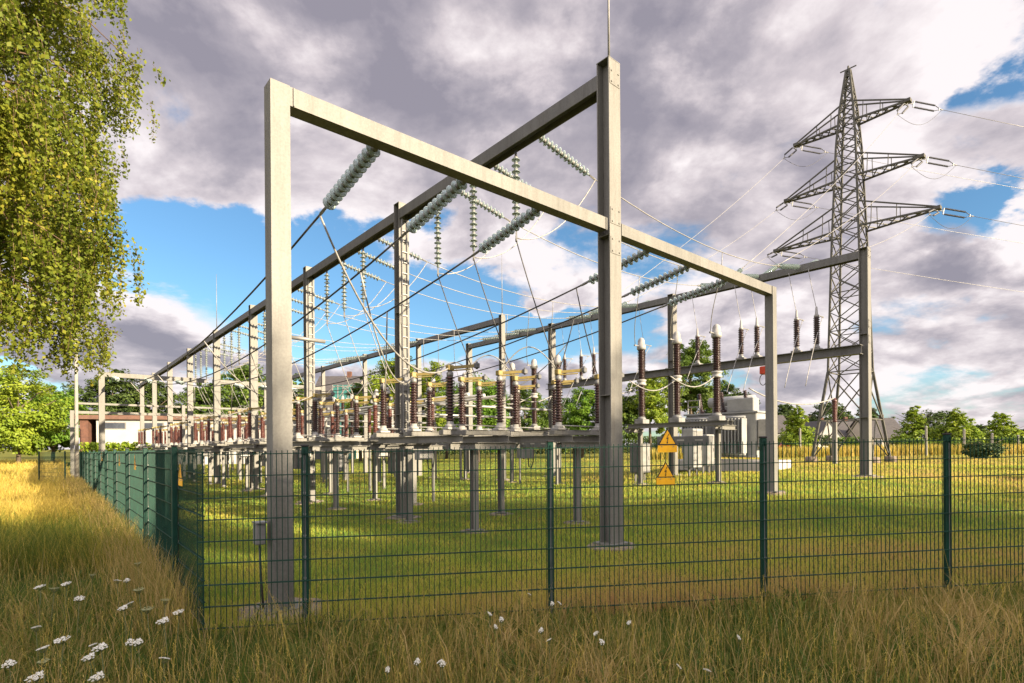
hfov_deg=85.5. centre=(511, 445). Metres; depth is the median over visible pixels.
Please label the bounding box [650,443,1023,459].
golden grass strip
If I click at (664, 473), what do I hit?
warning sign
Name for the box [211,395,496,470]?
busbar
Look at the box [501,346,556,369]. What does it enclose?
link cable
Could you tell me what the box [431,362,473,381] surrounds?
link cable
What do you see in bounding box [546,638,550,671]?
wild carrot
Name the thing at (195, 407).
dropper cable
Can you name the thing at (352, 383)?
link cable
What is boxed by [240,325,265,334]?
insulator string
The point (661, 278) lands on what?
insulator string
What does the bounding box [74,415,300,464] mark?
building
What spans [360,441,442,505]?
equipment stand
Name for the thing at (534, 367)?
instrument transformer
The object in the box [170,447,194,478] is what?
equipment stand
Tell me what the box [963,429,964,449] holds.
concrete post
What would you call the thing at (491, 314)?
dropper cable
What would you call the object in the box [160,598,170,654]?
wild carrot
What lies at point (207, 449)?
equipment stand
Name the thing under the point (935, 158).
twin insulator
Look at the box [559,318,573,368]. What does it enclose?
dropper cable
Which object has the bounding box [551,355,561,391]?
instrument transformer
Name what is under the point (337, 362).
insulator string
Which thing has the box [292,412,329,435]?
disconnector
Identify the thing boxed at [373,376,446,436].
disconnector
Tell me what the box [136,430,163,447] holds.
disconnector
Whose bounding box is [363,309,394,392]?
dropper cable
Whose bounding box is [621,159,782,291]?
overhead line
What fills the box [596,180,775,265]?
conductor wire
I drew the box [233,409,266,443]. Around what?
disconnector
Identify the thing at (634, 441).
clipped hedge
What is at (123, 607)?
wild carrot
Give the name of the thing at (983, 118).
overhead line
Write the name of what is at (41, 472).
fence
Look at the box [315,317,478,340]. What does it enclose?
conductor wire
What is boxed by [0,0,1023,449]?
sky
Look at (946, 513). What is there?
fence
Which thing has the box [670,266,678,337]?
dropper cable
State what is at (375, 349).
insulator string
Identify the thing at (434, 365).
leafy tree
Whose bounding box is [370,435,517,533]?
equipment stand
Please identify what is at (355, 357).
insulator string
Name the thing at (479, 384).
disconnector
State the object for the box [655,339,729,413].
tree
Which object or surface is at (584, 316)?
insulator string
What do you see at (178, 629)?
wild carrot
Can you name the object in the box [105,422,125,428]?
window
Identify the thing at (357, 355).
dropper cable
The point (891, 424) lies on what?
house
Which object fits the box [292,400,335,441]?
disconnector
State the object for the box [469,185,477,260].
insulator string
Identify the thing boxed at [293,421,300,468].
circuit breaker
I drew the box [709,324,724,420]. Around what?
instrument transformer
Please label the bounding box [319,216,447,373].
dropper cable
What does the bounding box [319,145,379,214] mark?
insulator string
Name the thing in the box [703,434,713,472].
control cabinet
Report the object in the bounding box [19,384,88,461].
round tree
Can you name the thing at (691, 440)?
equipment stand
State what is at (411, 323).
conductor wire
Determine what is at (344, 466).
circuit breaker
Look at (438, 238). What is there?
insulator string
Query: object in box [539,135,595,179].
insulator string
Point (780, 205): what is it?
twin insulator
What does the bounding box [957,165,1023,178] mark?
overhead line
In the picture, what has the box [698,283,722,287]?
insulator string
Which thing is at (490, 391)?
leafy tree
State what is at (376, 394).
instrument transformer
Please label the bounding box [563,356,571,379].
surge arrester
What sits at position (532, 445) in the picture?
equipment stand
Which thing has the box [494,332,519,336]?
insulator string
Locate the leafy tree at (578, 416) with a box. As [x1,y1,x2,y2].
[561,387,597,457]
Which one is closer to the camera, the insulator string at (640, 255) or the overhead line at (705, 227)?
the insulator string at (640, 255)
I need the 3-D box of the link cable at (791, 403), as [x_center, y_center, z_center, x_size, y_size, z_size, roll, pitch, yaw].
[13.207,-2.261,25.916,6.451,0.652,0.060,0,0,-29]
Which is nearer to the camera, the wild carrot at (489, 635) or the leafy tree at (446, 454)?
the wild carrot at (489, 635)
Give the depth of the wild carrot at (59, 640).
3.66 m
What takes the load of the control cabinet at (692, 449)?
on the ground at (8, 456)
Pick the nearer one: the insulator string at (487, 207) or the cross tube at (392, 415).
the insulator string at (487, 207)
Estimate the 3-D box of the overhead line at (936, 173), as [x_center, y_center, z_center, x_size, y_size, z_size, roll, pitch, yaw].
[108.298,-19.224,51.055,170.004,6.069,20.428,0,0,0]
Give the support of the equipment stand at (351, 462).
on the ground at (8, 456)
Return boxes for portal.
[70,402,265,475]
[98,372,325,476]
[237,78,786,623]
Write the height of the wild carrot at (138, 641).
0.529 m
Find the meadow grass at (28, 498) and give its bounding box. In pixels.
[0,458,154,578]
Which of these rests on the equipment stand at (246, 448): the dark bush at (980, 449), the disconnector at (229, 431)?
the disconnector at (229, 431)
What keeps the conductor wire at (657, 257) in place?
attached to the insulator string at (500, 169)
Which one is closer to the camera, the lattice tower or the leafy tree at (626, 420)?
the lattice tower
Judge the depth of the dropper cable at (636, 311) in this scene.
18.48 m
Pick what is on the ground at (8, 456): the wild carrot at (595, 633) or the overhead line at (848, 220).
the wild carrot at (595, 633)
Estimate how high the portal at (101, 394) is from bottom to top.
5.942 m
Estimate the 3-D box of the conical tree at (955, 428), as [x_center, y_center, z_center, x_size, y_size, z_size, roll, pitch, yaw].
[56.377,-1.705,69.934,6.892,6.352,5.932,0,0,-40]
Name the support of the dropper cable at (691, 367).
hanging from the surge arrester at (697, 347)
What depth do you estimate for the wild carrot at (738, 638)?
3.61 m
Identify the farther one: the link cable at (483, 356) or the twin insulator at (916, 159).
the twin insulator at (916, 159)
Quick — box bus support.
[832,398,837,463]
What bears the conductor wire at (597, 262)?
attached to the insulator string at (487, 207)
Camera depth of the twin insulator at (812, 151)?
40.67 m
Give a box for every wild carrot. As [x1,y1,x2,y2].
[1,659,16,682]
[24,670,43,682]
[31,626,41,666]
[33,584,45,625]
[36,645,49,682]
[36,658,50,682]
[49,587,60,631]
[54,635,70,678]
[60,581,70,621]
[74,596,84,641]
[81,652,94,682]
[88,671,103,682]
[89,643,96,682]
[91,642,107,682]
[117,605,126,655]
[125,638,134,665]
[128,601,132,648]
[131,638,142,681]
[133,587,143,636]
[141,606,153,661]
[156,616,168,680]
[158,657,168,682]
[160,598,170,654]
[173,609,183,670]
[385,666,389,682]
[437,659,442,682]
[488,612,491,668]
[499,616,503,665]
[539,627,543,665]
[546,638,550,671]
[593,631,598,677]
[599,639,604,682]
[737,634,740,673]
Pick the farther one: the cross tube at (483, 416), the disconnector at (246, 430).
the disconnector at (246, 430)
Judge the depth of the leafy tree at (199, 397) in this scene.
79.29 m
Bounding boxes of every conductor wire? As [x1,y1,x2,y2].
[118,215,320,381]
[151,236,401,384]
[184,256,471,386]
[244,285,580,389]
[292,307,597,391]
[294,334,385,344]
[298,307,659,393]
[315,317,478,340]
[330,312,483,336]
[340,304,474,331]
[387,282,561,318]
[410,274,584,312]
[428,262,597,306]
[522,228,697,285]
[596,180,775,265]
[621,242,696,270]
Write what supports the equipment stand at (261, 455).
on the ground at (8, 456)
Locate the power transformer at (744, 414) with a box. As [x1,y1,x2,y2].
[678,390,790,471]
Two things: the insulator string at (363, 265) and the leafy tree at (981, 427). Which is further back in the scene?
the leafy tree at (981, 427)
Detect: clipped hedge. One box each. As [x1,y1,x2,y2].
[79,441,151,451]
[371,434,637,455]
[643,434,831,449]
[837,436,859,446]
[889,438,924,446]
[934,441,976,446]
[987,436,1023,445]
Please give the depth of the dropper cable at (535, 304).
11.55 m
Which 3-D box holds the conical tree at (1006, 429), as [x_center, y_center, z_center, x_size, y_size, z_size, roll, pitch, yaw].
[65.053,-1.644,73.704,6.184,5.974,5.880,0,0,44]
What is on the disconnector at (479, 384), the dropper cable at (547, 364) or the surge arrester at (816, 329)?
the dropper cable at (547, 364)
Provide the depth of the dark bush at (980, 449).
43.60 m
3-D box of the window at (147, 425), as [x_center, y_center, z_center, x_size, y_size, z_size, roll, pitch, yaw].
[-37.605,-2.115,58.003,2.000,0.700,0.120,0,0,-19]
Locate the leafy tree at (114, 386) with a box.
[57,369,158,426]
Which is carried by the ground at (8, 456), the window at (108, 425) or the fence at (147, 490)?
the fence at (147, 490)
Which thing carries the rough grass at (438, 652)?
on the ground at (8, 456)
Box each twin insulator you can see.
[775,202,787,210]
[777,251,807,258]
[783,147,796,158]
[788,201,818,208]
[798,145,828,153]
[896,103,908,114]
[908,101,942,111]
[911,158,922,166]
[923,156,956,166]
[928,209,939,215]
[938,208,973,218]
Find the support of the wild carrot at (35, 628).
on the ground at (8, 456)
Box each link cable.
[337,382,371,398]
[356,378,394,395]
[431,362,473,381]
[463,355,509,376]
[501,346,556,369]
[510,394,550,401]
[629,380,673,390]
[670,376,713,386]
[748,388,834,404]
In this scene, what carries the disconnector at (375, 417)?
on the equipment stand at (385, 454)
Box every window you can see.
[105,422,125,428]
[144,422,163,428]
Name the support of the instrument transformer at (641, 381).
on the equipment stand at (691, 440)
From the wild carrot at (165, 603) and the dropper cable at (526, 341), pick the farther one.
the dropper cable at (526, 341)
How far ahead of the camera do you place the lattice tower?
37.89 m
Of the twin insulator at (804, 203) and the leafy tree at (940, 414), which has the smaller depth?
the twin insulator at (804, 203)
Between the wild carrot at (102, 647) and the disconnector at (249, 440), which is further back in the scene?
the disconnector at (249, 440)
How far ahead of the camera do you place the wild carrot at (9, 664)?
3.27 m
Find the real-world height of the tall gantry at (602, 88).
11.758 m
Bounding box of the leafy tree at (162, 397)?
[118,379,183,413]
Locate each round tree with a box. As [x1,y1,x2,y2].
[0,365,73,462]
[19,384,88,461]
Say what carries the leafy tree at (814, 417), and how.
on the ground at (8, 456)
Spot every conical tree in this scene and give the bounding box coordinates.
[778,405,818,448]
[890,405,939,444]
[930,408,985,442]
[974,412,1023,444]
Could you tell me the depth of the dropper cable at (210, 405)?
20.73 m
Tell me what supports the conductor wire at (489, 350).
attached to the insulator string at (661, 278)
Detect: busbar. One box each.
[198,392,469,490]
[198,394,485,488]
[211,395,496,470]
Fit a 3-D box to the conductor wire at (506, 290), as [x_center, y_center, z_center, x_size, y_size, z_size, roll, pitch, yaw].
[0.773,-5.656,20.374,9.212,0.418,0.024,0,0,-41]
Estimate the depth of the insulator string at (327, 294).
18.43 m
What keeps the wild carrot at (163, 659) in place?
on the ground at (8, 456)
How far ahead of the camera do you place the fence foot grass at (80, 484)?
6.41 m
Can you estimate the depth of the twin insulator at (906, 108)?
34.74 m
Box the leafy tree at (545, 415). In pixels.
[539,400,572,452]
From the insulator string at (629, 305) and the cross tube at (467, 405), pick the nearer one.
the cross tube at (467, 405)
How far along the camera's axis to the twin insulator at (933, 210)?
33.48 m
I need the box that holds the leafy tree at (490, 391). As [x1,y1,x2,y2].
[435,372,509,461]
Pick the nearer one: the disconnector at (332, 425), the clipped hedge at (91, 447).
the disconnector at (332, 425)
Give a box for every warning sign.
[178,461,182,485]
[656,461,674,484]
[658,428,676,451]
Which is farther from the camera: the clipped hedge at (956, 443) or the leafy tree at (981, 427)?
the leafy tree at (981, 427)
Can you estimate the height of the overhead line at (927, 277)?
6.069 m
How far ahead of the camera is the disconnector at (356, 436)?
16.71 m
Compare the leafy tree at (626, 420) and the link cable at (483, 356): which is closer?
the link cable at (483, 356)
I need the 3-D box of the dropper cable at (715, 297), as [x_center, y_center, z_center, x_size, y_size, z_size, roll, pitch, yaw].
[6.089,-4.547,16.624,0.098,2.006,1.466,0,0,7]
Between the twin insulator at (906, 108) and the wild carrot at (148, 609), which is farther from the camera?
the twin insulator at (906, 108)
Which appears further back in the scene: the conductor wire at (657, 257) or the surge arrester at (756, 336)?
the surge arrester at (756, 336)
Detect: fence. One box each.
[38,451,79,481]
[79,445,204,633]
[196,433,1023,638]
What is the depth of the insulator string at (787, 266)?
18.68 m
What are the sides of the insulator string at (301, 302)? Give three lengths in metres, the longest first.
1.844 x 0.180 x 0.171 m
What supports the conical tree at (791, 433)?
on the ground at (8, 456)
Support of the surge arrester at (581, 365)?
on the tall gantry at (862, 257)
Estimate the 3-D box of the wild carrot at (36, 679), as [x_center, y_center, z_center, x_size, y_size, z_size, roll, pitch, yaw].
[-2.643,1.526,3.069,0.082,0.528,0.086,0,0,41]
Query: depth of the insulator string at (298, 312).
23.77 m
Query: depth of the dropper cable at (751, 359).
19.83 m
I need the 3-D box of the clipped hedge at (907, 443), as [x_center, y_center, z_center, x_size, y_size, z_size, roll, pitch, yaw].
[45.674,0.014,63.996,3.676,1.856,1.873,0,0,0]
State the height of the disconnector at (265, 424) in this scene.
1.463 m
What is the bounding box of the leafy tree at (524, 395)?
[506,387,548,458]
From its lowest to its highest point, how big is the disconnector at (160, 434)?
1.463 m
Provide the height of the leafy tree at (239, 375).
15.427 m
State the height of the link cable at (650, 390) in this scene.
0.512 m
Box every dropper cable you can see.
[130,382,208,419]
[158,375,249,414]
[163,384,200,419]
[196,380,237,416]
[204,341,312,401]
[251,354,296,403]
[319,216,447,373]
[327,326,353,395]
[344,318,372,393]
[360,272,412,383]
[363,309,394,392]
[383,312,387,391]
[438,276,475,376]
[474,261,512,370]
[516,241,557,368]
[520,344,566,384]
[526,319,528,363]
[550,308,552,359]
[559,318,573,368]
[576,288,596,373]
[634,277,639,344]
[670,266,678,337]
[682,338,703,394]
[710,253,722,330]
[726,331,746,392]
[743,328,762,390]
[784,321,802,387]
[805,317,822,385]
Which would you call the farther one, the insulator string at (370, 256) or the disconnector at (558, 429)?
the insulator string at (370, 256)
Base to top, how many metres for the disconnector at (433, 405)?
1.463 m
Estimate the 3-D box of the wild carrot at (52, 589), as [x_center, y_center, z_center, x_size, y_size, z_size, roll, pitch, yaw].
[-4.113,1.535,4.978,0.079,0.537,0.084,0,0,23]
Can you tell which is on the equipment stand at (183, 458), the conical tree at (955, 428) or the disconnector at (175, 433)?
the disconnector at (175, 433)
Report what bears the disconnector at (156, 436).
on the equipment stand
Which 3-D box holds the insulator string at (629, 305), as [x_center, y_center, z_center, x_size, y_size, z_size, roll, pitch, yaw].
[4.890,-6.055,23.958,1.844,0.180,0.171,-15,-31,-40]
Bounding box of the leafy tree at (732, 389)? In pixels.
[687,383,759,413]
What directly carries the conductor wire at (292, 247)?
attached to the insulator string at (353, 174)
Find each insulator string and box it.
[194,353,196,383]
[199,350,202,378]
[205,346,207,378]
[222,335,225,370]
[229,330,232,367]
[233,330,262,339]
[234,384,243,388]
[237,326,240,364]
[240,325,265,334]
[262,309,265,352]
[291,298,325,310]
[291,308,302,314]
[298,289,339,304]
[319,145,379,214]
[324,270,329,325]
[326,360,349,363]
[334,358,357,361]
[340,262,385,281]
[341,259,346,317]
[342,355,367,358]
[357,250,393,269]
[360,247,365,304]
[369,347,394,350]
[378,238,427,261]
[401,179,466,237]
[434,212,441,276]
[460,190,509,221]
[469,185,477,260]
[471,208,539,256]
[479,336,498,340]
[494,164,530,185]
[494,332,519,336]
[511,328,536,332]
[512,151,519,241]
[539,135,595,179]
[565,315,591,319]
[580,250,649,285]
[622,265,689,297]
[622,303,637,307]
[660,279,726,307]
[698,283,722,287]
[745,274,758,278]
[763,263,779,273]
[776,263,799,268]
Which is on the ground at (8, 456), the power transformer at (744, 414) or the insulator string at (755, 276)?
the power transformer at (744, 414)
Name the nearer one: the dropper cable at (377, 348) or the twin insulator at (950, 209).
the dropper cable at (377, 348)
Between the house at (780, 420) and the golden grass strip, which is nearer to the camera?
the golden grass strip
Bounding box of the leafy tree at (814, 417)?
[804,401,855,421]
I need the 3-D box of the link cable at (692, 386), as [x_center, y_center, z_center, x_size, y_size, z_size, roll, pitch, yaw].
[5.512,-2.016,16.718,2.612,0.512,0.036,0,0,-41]
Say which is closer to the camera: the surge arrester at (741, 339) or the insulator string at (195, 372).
the surge arrester at (741, 339)
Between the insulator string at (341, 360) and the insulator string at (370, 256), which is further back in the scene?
the insulator string at (341, 360)
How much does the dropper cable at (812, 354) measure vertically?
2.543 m
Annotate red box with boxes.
[759,366,764,385]
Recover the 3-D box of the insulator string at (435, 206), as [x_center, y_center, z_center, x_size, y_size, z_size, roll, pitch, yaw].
[-1.173,-3.515,8.207,1.844,0.191,0.196,-14,-51,48]
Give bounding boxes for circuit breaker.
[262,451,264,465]
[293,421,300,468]
[324,416,349,479]
[377,410,395,481]
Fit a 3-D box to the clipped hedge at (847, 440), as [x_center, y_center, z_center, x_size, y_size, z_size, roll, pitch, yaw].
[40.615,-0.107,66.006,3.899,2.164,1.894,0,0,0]
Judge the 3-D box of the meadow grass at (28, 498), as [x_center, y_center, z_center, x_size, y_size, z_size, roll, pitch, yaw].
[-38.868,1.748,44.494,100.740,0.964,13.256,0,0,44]
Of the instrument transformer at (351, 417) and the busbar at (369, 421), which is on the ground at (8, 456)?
the busbar at (369, 421)
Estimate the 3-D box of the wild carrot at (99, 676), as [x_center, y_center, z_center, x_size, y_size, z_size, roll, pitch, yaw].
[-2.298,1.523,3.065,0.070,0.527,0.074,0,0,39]
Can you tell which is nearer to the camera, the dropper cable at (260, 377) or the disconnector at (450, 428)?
the disconnector at (450, 428)
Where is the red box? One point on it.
(762, 370)
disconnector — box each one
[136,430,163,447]
[138,428,166,447]
[141,428,167,447]
[149,427,174,446]
[153,425,179,446]
[156,425,186,446]
[167,423,204,446]
[173,422,210,444]
[178,421,212,446]
[190,417,234,445]
[196,417,242,445]
[203,415,247,445]
[224,411,265,443]
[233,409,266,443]
[243,406,295,443]
[244,419,247,438]
[264,417,295,437]
[292,397,353,440]
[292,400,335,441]
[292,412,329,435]
[300,410,344,437]
[307,391,375,440]
[317,407,360,441]
[353,399,393,441]
[368,396,426,440]
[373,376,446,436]
[393,395,446,432]
[403,369,486,436]
[439,361,527,434]
[471,381,539,436]
[509,373,578,435]
[549,366,623,434]
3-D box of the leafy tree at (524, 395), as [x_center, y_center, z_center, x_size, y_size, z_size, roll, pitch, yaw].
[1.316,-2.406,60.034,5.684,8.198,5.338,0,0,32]
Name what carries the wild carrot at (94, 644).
on the ground at (8, 456)
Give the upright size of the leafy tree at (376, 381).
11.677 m
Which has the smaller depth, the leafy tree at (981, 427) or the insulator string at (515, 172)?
the insulator string at (515, 172)
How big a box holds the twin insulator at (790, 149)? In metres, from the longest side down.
2.500 x 0.460 x 0.120 m
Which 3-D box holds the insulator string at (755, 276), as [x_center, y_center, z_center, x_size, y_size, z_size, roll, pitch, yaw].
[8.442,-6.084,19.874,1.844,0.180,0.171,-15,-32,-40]
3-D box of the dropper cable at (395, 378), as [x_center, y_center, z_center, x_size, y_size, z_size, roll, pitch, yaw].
[-2.454,-2.236,11.112,0.032,1.841,2.298,0,0,14]
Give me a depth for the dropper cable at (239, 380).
14.23 m
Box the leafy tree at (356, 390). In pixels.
[339,376,373,461]
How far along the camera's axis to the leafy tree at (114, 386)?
93.21 m
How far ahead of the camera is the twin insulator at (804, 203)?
41.22 m
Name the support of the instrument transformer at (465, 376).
on the equipment stand at (445, 446)
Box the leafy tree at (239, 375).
[195,363,265,415]
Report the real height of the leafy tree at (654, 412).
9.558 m
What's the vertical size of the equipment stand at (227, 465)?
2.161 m
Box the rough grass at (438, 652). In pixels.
[0,526,1023,682]
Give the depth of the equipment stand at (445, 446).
27.76 m
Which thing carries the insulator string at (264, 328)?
hanging from the tall gantry at (602, 88)
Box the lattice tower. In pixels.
[773,65,941,462]
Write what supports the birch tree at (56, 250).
on the ground at (8, 456)
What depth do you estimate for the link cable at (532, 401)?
21.94 m
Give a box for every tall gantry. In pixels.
[140,0,634,550]
[264,302,509,480]
[463,246,882,477]
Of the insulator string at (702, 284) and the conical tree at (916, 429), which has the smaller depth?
the insulator string at (702, 284)
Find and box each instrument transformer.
[329,397,335,410]
[340,396,344,436]
[346,394,353,437]
[370,389,380,437]
[386,387,389,427]
[431,378,435,430]
[462,372,467,429]
[505,363,515,430]
[527,359,539,429]
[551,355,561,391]
[634,338,648,423]
[669,331,684,422]
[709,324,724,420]
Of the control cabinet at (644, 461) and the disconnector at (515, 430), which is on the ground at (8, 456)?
the control cabinet at (644, 461)
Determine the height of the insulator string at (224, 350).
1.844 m
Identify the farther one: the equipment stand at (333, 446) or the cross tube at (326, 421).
the cross tube at (326, 421)
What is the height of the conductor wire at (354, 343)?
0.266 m
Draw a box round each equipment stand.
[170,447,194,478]
[195,446,244,486]
[203,447,213,475]
[223,444,266,495]
[226,452,241,479]
[258,446,264,482]
[292,441,366,509]
[294,450,354,493]
[351,451,352,472]
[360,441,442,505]
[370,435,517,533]
[429,443,469,479]
[489,435,598,524]
[506,429,568,484]
[624,420,736,484]
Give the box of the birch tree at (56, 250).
[0,0,170,387]
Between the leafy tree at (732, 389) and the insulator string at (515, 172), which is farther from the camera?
the leafy tree at (732, 389)
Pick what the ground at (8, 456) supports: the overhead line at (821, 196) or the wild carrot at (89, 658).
the wild carrot at (89, 658)
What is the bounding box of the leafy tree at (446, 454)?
[437,389,458,458]
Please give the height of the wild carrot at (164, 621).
0.530 m
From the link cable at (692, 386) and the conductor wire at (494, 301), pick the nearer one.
the link cable at (692, 386)
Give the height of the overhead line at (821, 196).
13.053 m
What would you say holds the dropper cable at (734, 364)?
hanging from the surge arrester at (741, 339)
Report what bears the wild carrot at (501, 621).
on the ground at (8, 456)
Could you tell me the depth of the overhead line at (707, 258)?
33.24 m
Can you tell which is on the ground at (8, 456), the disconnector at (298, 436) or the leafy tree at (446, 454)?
the leafy tree at (446, 454)
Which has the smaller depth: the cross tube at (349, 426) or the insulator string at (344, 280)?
the insulator string at (344, 280)
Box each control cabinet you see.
[630,444,649,482]
[683,429,702,475]
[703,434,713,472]
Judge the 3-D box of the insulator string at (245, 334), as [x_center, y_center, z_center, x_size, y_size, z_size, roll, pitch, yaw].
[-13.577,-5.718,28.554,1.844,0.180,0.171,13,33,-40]
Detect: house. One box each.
[315,371,368,458]
[777,415,787,441]
[805,418,843,444]
[831,417,852,439]
[846,415,901,446]
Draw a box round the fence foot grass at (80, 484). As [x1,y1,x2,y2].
[54,476,206,640]
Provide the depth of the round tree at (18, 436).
56.86 m
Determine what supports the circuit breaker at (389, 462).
on the ground at (8, 456)
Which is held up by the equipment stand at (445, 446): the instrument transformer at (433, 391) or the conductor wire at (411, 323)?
the instrument transformer at (433, 391)
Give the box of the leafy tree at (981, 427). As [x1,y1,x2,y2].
[960,424,988,437]
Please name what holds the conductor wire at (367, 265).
attached to the insulator string at (435, 206)
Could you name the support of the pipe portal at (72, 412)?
on the ground at (8, 456)
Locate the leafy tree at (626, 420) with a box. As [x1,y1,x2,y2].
[588,395,647,441]
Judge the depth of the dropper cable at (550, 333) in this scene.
21.65 m
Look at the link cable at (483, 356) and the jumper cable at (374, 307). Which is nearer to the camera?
the link cable at (483, 356)
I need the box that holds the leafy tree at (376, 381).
[344,356,428,452]
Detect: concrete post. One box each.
[925,426,926,454]
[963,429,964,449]
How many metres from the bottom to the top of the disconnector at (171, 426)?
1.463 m
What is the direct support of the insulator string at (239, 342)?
hanging from the tall gantry at (602, 88)
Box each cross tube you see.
[242,428,330,477]
[292,420,395,476]
[293,425,372,427]
[325,419,436,487]
[346,413,461,491]
[417,413,520,483]
[432,403,557,501]
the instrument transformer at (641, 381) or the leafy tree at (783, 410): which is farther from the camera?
the leafy tree at (783, 410)
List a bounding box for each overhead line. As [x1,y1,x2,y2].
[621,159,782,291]
[630,211,774,300]
[744,115,896,266]
[782,167,911,262]
[808,257,1020,291]
[821,208,1019,242]
[832,153,1020,188]
[870,215,928,246]
[944,110,1022,126]
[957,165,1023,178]
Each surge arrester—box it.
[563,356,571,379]
[578,349,589,379]
[590,347,598,377]
[693,328,705,364]
[735,320,748,359]
[751,317,764,357]
[791,310,803,352]
[810,306,823,349]
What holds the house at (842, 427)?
on the ground at (8, 456)
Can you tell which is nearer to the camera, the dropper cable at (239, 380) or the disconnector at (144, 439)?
the dropper cable at (239, 380)
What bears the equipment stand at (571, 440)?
on the ground at (8, 456)
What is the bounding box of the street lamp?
[65,292,95,477]
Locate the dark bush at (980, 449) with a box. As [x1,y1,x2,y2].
[960,440,1011,458]
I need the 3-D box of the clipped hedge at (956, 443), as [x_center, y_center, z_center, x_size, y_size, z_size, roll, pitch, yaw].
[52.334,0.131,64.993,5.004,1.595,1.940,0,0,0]
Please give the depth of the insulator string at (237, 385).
30.58 m
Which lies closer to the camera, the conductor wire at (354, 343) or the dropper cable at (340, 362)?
the dropper cable at (340, 362)
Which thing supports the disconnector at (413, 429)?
on the equipment stand at (468, 442)
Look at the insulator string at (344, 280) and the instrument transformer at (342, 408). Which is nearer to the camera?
the insulator string at (344, 280)
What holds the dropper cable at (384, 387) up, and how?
hanging from the conductor wire at (447, 272)
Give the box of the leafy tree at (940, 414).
[921,410,954,434]
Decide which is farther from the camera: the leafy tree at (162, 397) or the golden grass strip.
the leafy tree at (162, 397)
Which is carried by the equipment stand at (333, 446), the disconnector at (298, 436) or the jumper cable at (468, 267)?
the disconnector at (298, 436)
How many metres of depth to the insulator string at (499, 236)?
9.04 m
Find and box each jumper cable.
[328,283,385,323]
[345,289,393,315]
[365,262,427,307]
[439,221,510,274]
[475,212,543,258]
[517,180,595,239]
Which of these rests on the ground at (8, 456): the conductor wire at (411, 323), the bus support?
the bus support
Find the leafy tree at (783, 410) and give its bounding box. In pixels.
[777,404,801,426]
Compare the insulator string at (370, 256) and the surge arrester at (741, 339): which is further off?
the surge arrester at (741, 339)
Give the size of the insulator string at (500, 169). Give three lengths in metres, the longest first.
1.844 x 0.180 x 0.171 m
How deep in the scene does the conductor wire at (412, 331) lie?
26.24 m
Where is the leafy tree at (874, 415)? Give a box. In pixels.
[851,408,895,418]
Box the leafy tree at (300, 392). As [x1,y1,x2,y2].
[293,373,303,421]
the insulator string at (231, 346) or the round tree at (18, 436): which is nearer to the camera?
the insulator string at (231, 346)
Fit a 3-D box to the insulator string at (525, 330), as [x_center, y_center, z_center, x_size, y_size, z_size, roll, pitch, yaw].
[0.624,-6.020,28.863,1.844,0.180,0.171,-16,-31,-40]
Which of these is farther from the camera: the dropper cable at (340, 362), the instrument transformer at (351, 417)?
the instrument transformer at (351, 417)
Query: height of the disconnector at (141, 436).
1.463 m
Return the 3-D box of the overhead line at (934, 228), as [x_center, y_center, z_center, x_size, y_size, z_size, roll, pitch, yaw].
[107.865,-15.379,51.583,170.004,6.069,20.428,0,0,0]
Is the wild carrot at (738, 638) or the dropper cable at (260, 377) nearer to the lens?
the wild carrot at (738, 638)
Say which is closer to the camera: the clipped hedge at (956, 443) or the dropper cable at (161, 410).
the dropper cable at (161, 410)
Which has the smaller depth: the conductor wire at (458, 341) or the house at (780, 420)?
the conductor wire at (458, 341)
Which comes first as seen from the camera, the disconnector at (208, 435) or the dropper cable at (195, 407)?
the dropper cable at (195, 407)
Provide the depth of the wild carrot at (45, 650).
3.51 m
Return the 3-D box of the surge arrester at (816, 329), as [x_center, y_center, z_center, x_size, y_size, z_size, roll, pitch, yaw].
[10.512,-3.999,18.959,0.750,1.480,0.300,0,0,-41]
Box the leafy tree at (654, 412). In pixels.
[623,377,684,448]
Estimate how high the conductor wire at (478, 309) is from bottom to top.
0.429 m
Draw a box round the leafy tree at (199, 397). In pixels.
[166,382,237,414]
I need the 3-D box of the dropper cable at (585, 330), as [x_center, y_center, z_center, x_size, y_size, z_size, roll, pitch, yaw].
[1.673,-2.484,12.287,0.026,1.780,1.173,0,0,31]
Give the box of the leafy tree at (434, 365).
[421,361,446,431]
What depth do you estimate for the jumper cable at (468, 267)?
13.78 m
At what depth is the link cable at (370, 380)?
17.25 m
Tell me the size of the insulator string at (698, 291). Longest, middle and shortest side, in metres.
1.844 x 0.196 x 0.191 m
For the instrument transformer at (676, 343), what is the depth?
18.56 m
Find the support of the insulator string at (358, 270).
attached to the tall gantry at (602, 88)
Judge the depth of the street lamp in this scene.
25.94 m
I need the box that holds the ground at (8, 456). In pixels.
[0,446,1023,682]
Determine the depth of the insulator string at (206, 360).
31.05 m
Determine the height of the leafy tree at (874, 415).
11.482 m
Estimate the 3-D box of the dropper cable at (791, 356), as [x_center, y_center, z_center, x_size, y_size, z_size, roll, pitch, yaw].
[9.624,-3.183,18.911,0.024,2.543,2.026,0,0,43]
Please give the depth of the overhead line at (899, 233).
28.31 m
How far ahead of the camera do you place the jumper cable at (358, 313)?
18.86 m

